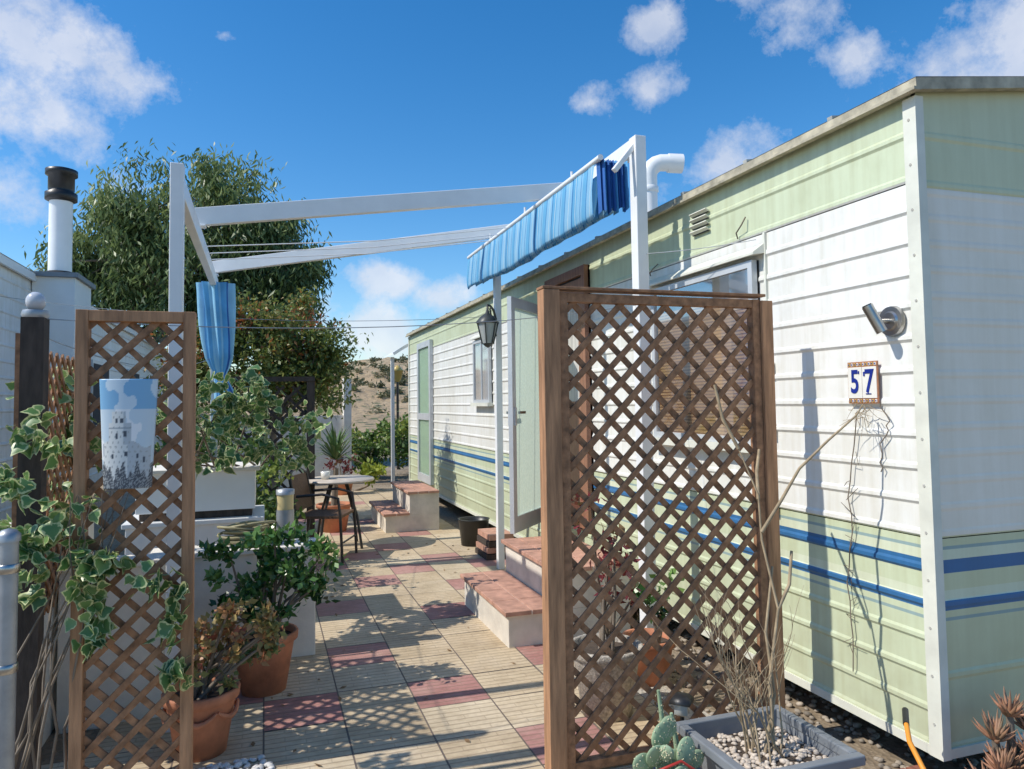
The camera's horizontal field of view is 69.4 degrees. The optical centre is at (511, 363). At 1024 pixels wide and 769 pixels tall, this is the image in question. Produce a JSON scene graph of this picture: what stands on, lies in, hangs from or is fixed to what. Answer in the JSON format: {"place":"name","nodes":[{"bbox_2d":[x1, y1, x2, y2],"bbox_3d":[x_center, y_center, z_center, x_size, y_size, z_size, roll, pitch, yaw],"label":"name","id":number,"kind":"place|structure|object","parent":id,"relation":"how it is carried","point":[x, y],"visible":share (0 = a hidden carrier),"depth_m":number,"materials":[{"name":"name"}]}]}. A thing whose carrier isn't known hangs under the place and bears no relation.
{"place":"outdoors","nodes":[
{"label":"outdoors","id":0,"kind":"place"},
{"bbox_2d":[197,357,408,436],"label":"hill","id":1,"kind":"structure","parent":0,"point":[365,400],"depth_m":50.18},
{"bbox_2d":[197,354,407,419],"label":"hillside scrub","id":2,"kind":"object","parent":1,"relation":"on","point":[385,368],"visible":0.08,"depth_m":57.85,"materials":[{"name":"green plant"}]},
{"bbox_2d":[41,489,710,768],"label":"paved path","id":3,"kind":"structure","parent":0,"point":[500,726],"depth_m":3.88,"materials":[{"name":"tile"}]},
{"bbox_2d":[0,528,21,768],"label":"fence post","id":4,"kind":"object","parent":3,"relation":"on","point":[10,539],"visible":1,"depth_m":2.24,"materials":[{"name":"metal"}]},
{"bbox_2d":[15,292,49,768],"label":"timber post","id":5,"kind":"object","parent":3,"relation":"on","point":[34,355],"visible":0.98,"depth_m":2.87,"materials":[{"name":"wood"}]},
{"bbox_2d":[0,239,755,367],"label":"clothesline","id":6,"kind":"object","parent":5,"relation":"attached to","point":[347,327],"visible":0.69,"depth_m":3.79,"materials":[{"name":"metal"}]},
{"bbox_2d":[11,333,74,614],"bbox_3d":[-2.115,0.810,3.428,0.035,1.800,1.160,0,-3,-18],"label":"wooden trellis","id":7,"kind":"object","parent":3,"relation":"on","point":[58,427],"visible":0.16,"depth_m":3.40,"materials":[{"name":"brown wood"}]},
{"bbox_2d":[0,405,193,768],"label":"ivy plant","id":8,"kind":"object","parent":3,"relation":"on","point":[98,567],"visible":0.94,"depth_m":2.64,"materials":[{"name":"green plant"}]},
{"bbox_2d":[68,309,196,768],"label":"wooden trellis","id":9,"kind":"object","parent":3,"relation":"on","point":[82,687],"visible":0.88,"depth_m":2.76,"materials":[{"name":"brown wood"}]},
{"bbox_2d":[99,379,157,489],"bbox_3d":[-1.407,0.257,2.709,0.196,0.400,0.029,0,-3,-18],"label":"wall vase","id":10,"kind":"object","parent":9,"relation":"attached to","point":[128,408],"depth_m":2.70,"materials":[{"name":"ceramic"}]},
{"bbox_2d":[161,597,287,762],"bbox_3d":[-1.240,1.333,3.206,0.516,0.668,0.358,0,-3,-18],"label":"potted succulent","id":11,"kind":"object","parent":3,"relation":"on","point":[215,695],"visible":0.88,"depth_m":3.17,"materials":[{"name":"orange plant"}]},
{"bbox_2d":[199,754,274,768],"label":"white pebbles","id":12,"kind":"object","parent":3,"relation":"on","point":[239,763],"visible":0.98,"depth_m":3.03,"materials":[{"name":"white gravel"}]},
{"bbox_2d":[143,279,372,519],"bbox_3d":[-3.240,0.469,9.491,2.891,3.152,2.060,0,-3,-18],"label":"berry shrub","id":13,"kind":"object","parent":3,"relation":"on","point":[278,350],"visible":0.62,"depth_m":9.49,"materials":[{"name":"green plant"}]},
{"bbox_2d":[227,376,314,537],"bbox_3d":[-2.515,1.037,7.643,0.920,1.800,0.100,0,-3,-18],"label":"wooden trellis","id":14,"kind":"object","parent":3,"relation":"on","point":[309,397],"visible":0.26,"depth_m":7.73,"materials":[{"name":"black wood"}]},
{"bbox_2d":[196,519,348,697],"bbox_3d":[-1.241,1.264,3.877,0.776,0.876,0.497,0,-3,-18],"label":"potted jade plant","id":15,"kind":"object","parent":3,"relation":"on","point":[256,680],"visible":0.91,"depth_m":3.83,"materials":[{"name":"green plant"}]},
{"bbox_2d":[288,467,357,563],"bbox_3d":[-1.838,1.448,7.180,0.558,0.876,0.508,-1,-3,3],"label":"rattan chair","id":16,"kind":"object","parent":3,"relation":"on","point":[300,485],"visible":0.69,"depth_m":7.18,"materials":[{"name":"metal"}]},
{"bbox_2d":[301,420,368,532],"bbox_3d":[-2.092,1.321,8.689,1.067,1.330,0.912,2,-4,-42],"label":"potted yucca","id":17,"kind":"object","parent":3,"relation":"on","point":[335,449],"visible":0.76,"depth_m":8.66,"materials":[{"name":"plant"}]},
{"bbox_2d":[323,453,356,494],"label":"potted flowering shrub","id":18,"kind":"object","parent":3,"relation":"on","point":[340,461],"visible":0.52,"depth_m":12.18,"materials":[{"name":"red plant"}]},
{"bbox_2d":[309,471,373,548],"bbox_3d":[-1.816,1.520,7.754,0.740,0.792,0.740,0,-3,-18],"label":"garden table","id":19,"kind":"object","parent":3,"relation":"on","point":[327,478],"visible":0.81,"depth_m":7.64,"materials":[{"name":"metal"}]},
{"bbox_2d":[369,480,438,532],"bbox_3d":[-1.357,1.761,9.161,0.657,0.480,1.254,0,-3,-18],"label":"doorstep","id":20,"kind":"object","parent":3,"relation":"on","point":[412,505],"visible":0.99,"depth_m":8.66,"materials":[{"name":"concrete"}]},
{"bbox_2d":[251,497,668,765],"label":"fallen leaves","id":21,"kind":"object","parent":3,"relation":"on","point":[294,750],"visible":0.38,"depth_m":3.77,"materials":[{"name":"brown plant"}]},
{"bbox_2d":[458,516,489,546],"bbox_3d":[-0.399,1.768,7.738,0.340,0.290,0.337,0,-3,-18],"label":"plastic bucket","id":22,"kind":"object","parent":3,"relation":"on","point":[469,526],"visible":0.82,"depth_m":7.62,"materials":[{"name":"black plastic"}]},
{"bbox_2d":[475,528,513,559],"bbox_3d":[-0.175,1.746,7.181,0.270,0.230,0.400,0,-3,-18],"label":"roof tile stack","id":23,"kind":"object","parent":3,"relation":"on","point":[485,548],"visible":0.59,"depth_m":7.04,"materials":[{"name":"ceramic"}]},
{"bbox_2d":[460,536,629,647],"bbox_3d":[0.189,1.531,5.087,0.847,0.470,1.094,0,-3,-18],"label":"doorstep","id":24,"kind":"object","parent":3,"relation":"on","point":[504,607],"visible":0.51,"depth_m":4.84,"materials":[{"name":"concrete"}]},
{"bbox_2d":[571,491,646,722],"bbox_3d":[0.446,1.114,3.549,0.360,1.135,0.562,-3,-4,39],"label":"potted flowering shrub","id":25,"kind":"object","parent":3,"relation":"on","point":[592,647],"visible":0.37,"depth_m":3.48,"materials":[{"name":"red plant"}]},
{"bbox_2d":[536,285,785,768],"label":"wooden trellis","id":26,"kind":"object","parent":3,"relation":"on","point":[560,488],"visible":0.85,"depth_m":3.10,"materials":[{"name":"brown wood"}]},
{"bbox_2d":[633,689,703,768],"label":"potted prickly pear","id":27,"kind":"object","parent":3,"relation":"on","point":[684,753],"visible":1,"depth_m":2.58,"materials":[{"name":"plant"}]},
{"bbox_2d":[669,692,693,738],"bbox_3d":[0.665,1.468,2.884,0.078,0.352,0.078,-2,-3,26],"label":"solar lantern","id":28,"kind":"object","parent":3,"relation":"on","point":[682,702],"visible":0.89,"depth_m":2.87,"materials":[{"name":"black plastic"}]},
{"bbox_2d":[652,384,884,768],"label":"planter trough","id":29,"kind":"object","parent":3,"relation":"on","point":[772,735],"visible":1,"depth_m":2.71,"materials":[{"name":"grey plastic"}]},
{"bbox_2d":[0,0,1023,372],"label":"sky","id":30,"kind":"structure","parent":0,"point":[356,98],"materials":[{"name":"blue"}]},
{"bbox_2d":[41,431,1022,768],"bbox_3d":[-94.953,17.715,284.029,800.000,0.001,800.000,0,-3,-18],"label":"ground","id":31,"kind":"structure","parent":0,"point":[893,749],"depth_m":3.61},
{"bbox_2d":[0,264,167,520],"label":"walls","id":32,"kind":"structure","parent":31,"relation":"on","point":[13,284],"depth_m":7.39,"materials":[{"name":"white paint"}]},
{"bbox_2d":[32,271,95,422],"bbox_3d":[-5.099,-0.080,8.384,0.480,1.780,0.920,0,-3,-18],"label":"flue cupboard","id":33,"kind":"object","parent":32,"relation":"attached to","point":[68,289],"visible":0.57,"depth_m":8.05,"materials":[{"name":"white paint"}]},
{"bbox_2d":[44,166,77,271],"bbox_3d":[-5.184,-1.591,8.495,0.400,1.310,0.400,0,-3,-18],"label":"chimney flue","id":34,"kind":"object","parent":33,"relation":"on","point":[60,196],"visible":0.83,"depth_m":8.40,"materials":[{"name":"white paint"}]},
{"bbox_2d":[0,252,164,348],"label":"roof","id":35,"kind":"structure","parent":32,"relation":"on","point":[15,266],"depth_m":7.53,"materials":[{"name":"white paint"}]},
{"bbox_2d":[90,359,139,425],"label":"windows","id":36,"kind":"structure","parent":32,"relation":"attached to","point":[95,414],"depth_m":10.93,"materials":[{"name":"glass"}]},
{"bbox_2d":[9,522,315,745],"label":"garden wall","id":37,"kind":"structure","parent":31,"relation":"on","point":[303,621],"depth_m":3.54,"materials":[{"name":"white paint"}]},
{"bbox_2d":[0,360,332,538],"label":"ivy plant","id":38,"kind":"object","parent":37,"relation":"on","point":[230,408],"visible":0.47,"depth_m":4.83,"materials":[{"name":"green plant"}]},
{"bbox_2d":[217,520,275,603],"bbox_3d":[-1.564,1.245,4.393,0.343,0.619,0.217,-1,-3,7],"label":"garden hose","id":39,"kind":"object","parent":37,"relation":"on","point":[236,530],"visible":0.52,"depth_m":4.34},
{"bbox_2d":[276,488,294,543],"bbox_3d":[-1.377,0.922,4.492,0.120,0.328,0.120,0,-3,-18],"label":"bollard light","id":40,"kind":"object","parent":37,"relation":"on","point":[285,508],"visible":0.66,"depth_m":4.45,"materials":[{"name":"metal"}]},
{"bbox_2d":[22,138,340,345],"bbox_3d":[-8.125,-1.596,18.030,8.078,8.336,3.720,-1,-3,-2],"label":"eucalyptus tree","id":41,"kind":"object","parent":31,"relation":"on","point":[125,266],"visible":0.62,"depth_m":17.48,"materials":[{"name":"green plant"}]},
{"bbox_2d":[121,462,263,554],"bbox_3d":[-2.188,1.260,5.163,0.870,1.085,0.640,0,-3,-18],"label":"storage box","id":42,"kind":"object","parent":31,"relation":"on","point":[222,498],"visible":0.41,"depth_m":4.97,"materials":[{"name":"white paint"}]},
{"bbox_2d":[156,415,315,529],"bbox_3d":[-2.288,1.119,6.452,1.850,1.507,1.403,-4,-4,44],"label":"garden shrub","id":43,"kind":"object","parent":31,"relation":"on","point":[265,472],"visible":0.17,"depth_m":6.27,"materials":[{"name":"green plant"}]},
{"bbox_2d":[232,378,351,487],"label":"garden wall","id":44,"kind":"structure","parent":31,"relation":"on","point":[338,424],"depth_m":13.92,"materials":[{"name":"white paint"}]},
{"bbox_2d":[354,457,387,490],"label":"garden shrub","id":45,"kind":"object","parent":31,"relation":"on","point":[375,471],"visible":0.78,"depth_m":12.64,"materials":[{"name":"green plant"}]},
{"bbox_2d":[352,409,408,475],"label":"garden shrub","id":46,"kind":"object","parent":31,"relation":"on","point":[369,448],"visible":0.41,"depth_m":15.00,"materials":[{"name":"green plant"}]},
{"bbox_2d":[384,344,407,486],"bbox_3d":[-1.950,0.899,13.386,0.618,2.661,1.315,0,-3,-18],"label":"porch canopy","id":47,"kind":"object","parent":31,"relation":"on","point":[393,417],"visible":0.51,"depth_m":13.36,"materials":[{"name":"white metal"}]},
{"bbox_2d":[394,365,403,469],"bbox_3d":[-2.627,1.228,17.003,0.296,2.400,0.296,-1,-3,4],"label":"street lamp","id":48,"kind":"object","parent":31,"relation":"on","point":[398,371],"visible":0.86,"depth_m":16.99,"materials":[{"name":"metal"}]},
{"bbox_2d":[165,135,656,732],"bbox_3d":[-0.952,0.245,5.444,2.610,3.106,3.421,0,-3,-18],"label":"awning frame","id":49,"kind":"object","parent":31,"relation":"on","point":[199,219],"visible":0.66,"depth_m":4.87,"materials":[{"name":"white metal"}]},
{"bbox_2d":[196,281,235,398],"bbox_3d":[-2.584,-0.139,6.493,0.347,1.130,0.258,2,-4,-44],"label":"awning curtain","id":50,"kind":"object","parent":49,"relation":"hanging from","point":[216,305],"visible":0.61,"depth_m":6.43,"materials":[{"name":"blue fabric"}]},
{"bbox_2d":[476,304,498,347],"bbox_3d":[-0.206,-0.330,6.557,0.182,0.391,0.296,-1,-3,11],"label":"wall lantern","id":51,"kind":"object","parent":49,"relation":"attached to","point":[487,332],"depth_m":6.46,"materials":[{"name":"metal"}]},
{"bbox_2d":[467,165,612,288],"bbox_3d":[0.105,-0.942,5.779,0.192,0.372,2.913,0,-3,-18],"label":"awning canopy","id":52,"kind":"object","parent":49,"relation":"hanging from","point":[569,210],"visible":0.97,"depth_m":5.24,"materials":[{"name":"blue fabric"}]},
{"bbox_2d":[596,159,629,215],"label":"awning end folds","id":53,"kind":"object","parent":49,"relation":"hanging from","point":[613,190],"visible":0.92,"depth_m":4.39,"materials":[{"name":"blue fabric"}]},
{"bbox_2d":[409,91,1023,747],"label":"walls","id":54,"kind":"structure","parent":31,"relation":"on","point":[831,273],"depth_m":3.07,"materials":[{"name":"paint"}]},
{"bbox_2d":[417,339,433,484],"bbox_3d":[-1.339,0.740,11.374,0.050,2.150,0.970,0,-3,-18],"label":"door","id":55,"kind":"structure","parent":54,"relation":"attached to","point":[425,439],"depth_m":11.33,"materials":[{"name":"metal"}]},
{"bbox_2d":[469,334,492,405],"bbox_3d":[-0.350,0.067,8.406,0.070,0.835,0.770,0,-3,-18],"label":"window","id":56,"kind":"structure","parent":54,"relation":"attached to","point":[482,377],"depth_m":8.37,"materials":[{"name":"white glass"}]},
{"bbox_2d":[506,296,540,533],"bbox_3d":[0.152,0.406,6.057,0.115,1.820,0.829,-2,-3,23],"label":"storm door","id":57,"kind":"structure","parent":54,"relation":"attached to","point":[522,412],"depth_m":5.91,"materials":[{"name":"metal"}]},
{"bbox_2d":[544,264,594,533],"bbox_3d":[0.454,0.285,6.028,0.050,2.050,0.840,0,-3,-18],"label":"door","id":58,"kind":"structure","parent":54,"relation":"attached to","point":[579,276],"depth_m":5.78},
{"bbox_2d":[689,208,709,236],"bbox_3d":[1.069,-0.806,4.226,0.027,0.128,0.170,0,-3,-18],"label":"louvre vent","id":59,"kind":"object","parent":54,"relation":"attached to","point":[700,218],"visible":1,"depth_m":4.22,"materials":[{"name":"white plastic"}]},
{"bbox_2d":[649,243,763,452],"bbox_3d":[1.058,-0.048,4.195,0.070,1.045,1.150,0,-3,-18],"label":"bamboo blind window","id":60,"kind":"structure","parent":54,"relation":"attached to","point":[742,277],"depth_m":4.11,"materials":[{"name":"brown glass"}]},
{"bbox_2d":[405,76,1023,336],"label":"roof","id":61,"kind":"structure","parent":54,"relation":"on","point":[910,87],"depth_m":3.38,"materials":[{"name":"white paint"}]},
{"bbox_2d":[646,153,684,211],"bbox_3d":[1.071,-1.214,5.296,0.319,0.588,0.140,-1,-3,-4],"label":"roof flue","id":62,"kind":"object","parent":61,"relation":"on","point":[667,163],"visible":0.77,"depth_m":5.25,"materials":[{"name":"white plastic"}]},
{"bbox_2d":[408,95,1023,761],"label":"corner trim","id":63,"kind":"structure","parent":54,"relation":"attached to","point":[938,745],"depth_m":2.78,"materials":[{"name":"white paint"}]},
{"bbox_2d":[649,217,889,671],"bbox_3d":[1.194,0.288,3.823,0.027,2.092,1.891,0,-3,-18],"label":"wall creeper","id":64,"kind":"object","parent":54,"relation":"attached to","point":[848,568],"depth_m":3.12,"materials":[{"name":"brown plant"}]},
{"bbox_2d":[847,361,879,402],"bbox_3d":[1.452,0.079,3.063,0.012,0.173,0.160,0,-3,-18],"label":"house number sign","id":65,"kind":"object","parent":54,"relation":"attached to","point":[863,382],"visible":1,"depth_m":3.05,"materials":[{"name":"ceramic"}]},
{"bbox_2d":[862,303,904,336],"bbox_3d":[1.450,-0.173,2.913,0.126,0.134,0.123,0,-3,-18],"label":"wall spotlight","id":66,"kind":"object","parent":54,"relation":"attached to","point":[889,321],"depth_m":2.90,"materials":[{"name":"metal"}]},
{"bbox_2d":[631,602,990,768],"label":"gravel","id":67,"kind":"structure","parent":31,"relation":"on","point":[874,736],"depth_m":3.49,"materials":[{"name":"gravel"}]},
{"bbox_2d":[622,568,684,686],"bbox_3d":[0.765,1.409,3.977,0.378,0.580,0.297,0,-3,-18],"label":"potted geranium","id":68,"kind":"object","parent":67,"relation":"on","point":[662,666],"visible":0.34,"depth_m":3.88,"materials":[{"name":"ceramic"}]},
{"bbox_2d":[900,765,919,768],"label":"red decking","id":69,"kind":"object","parent":31,"relation":"on","point":[914,767],"visible":0.67,"depth_m":2.91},
{"bbox_2d":[902,707,925,768],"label":"orange hose","id":70,"kind":"object","parent":31,"relation":"on","point":[906,724],"visible":1,"depth_m":2.52,"materials":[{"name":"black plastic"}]},
{"bbox_2d":[965,686,1023,768],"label":"aloe plant","id":71,"kind":"object","parent":31,"relation":"on","point":[1008,756],"visible":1,"depth_m":2.57,"materials":[{"name":"red plant"}]},
{"bbox_2d":[595,471,946,538],"bbox_3d":[1.375,1.753,8.205,2.880,0.340,10.260,0,-3,-18],"label":"blue stripe","id":72,"kind":"object","parent":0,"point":[808,514],"depth_m":7.21,"materials":[{"name":"blue paint"}]}
]}

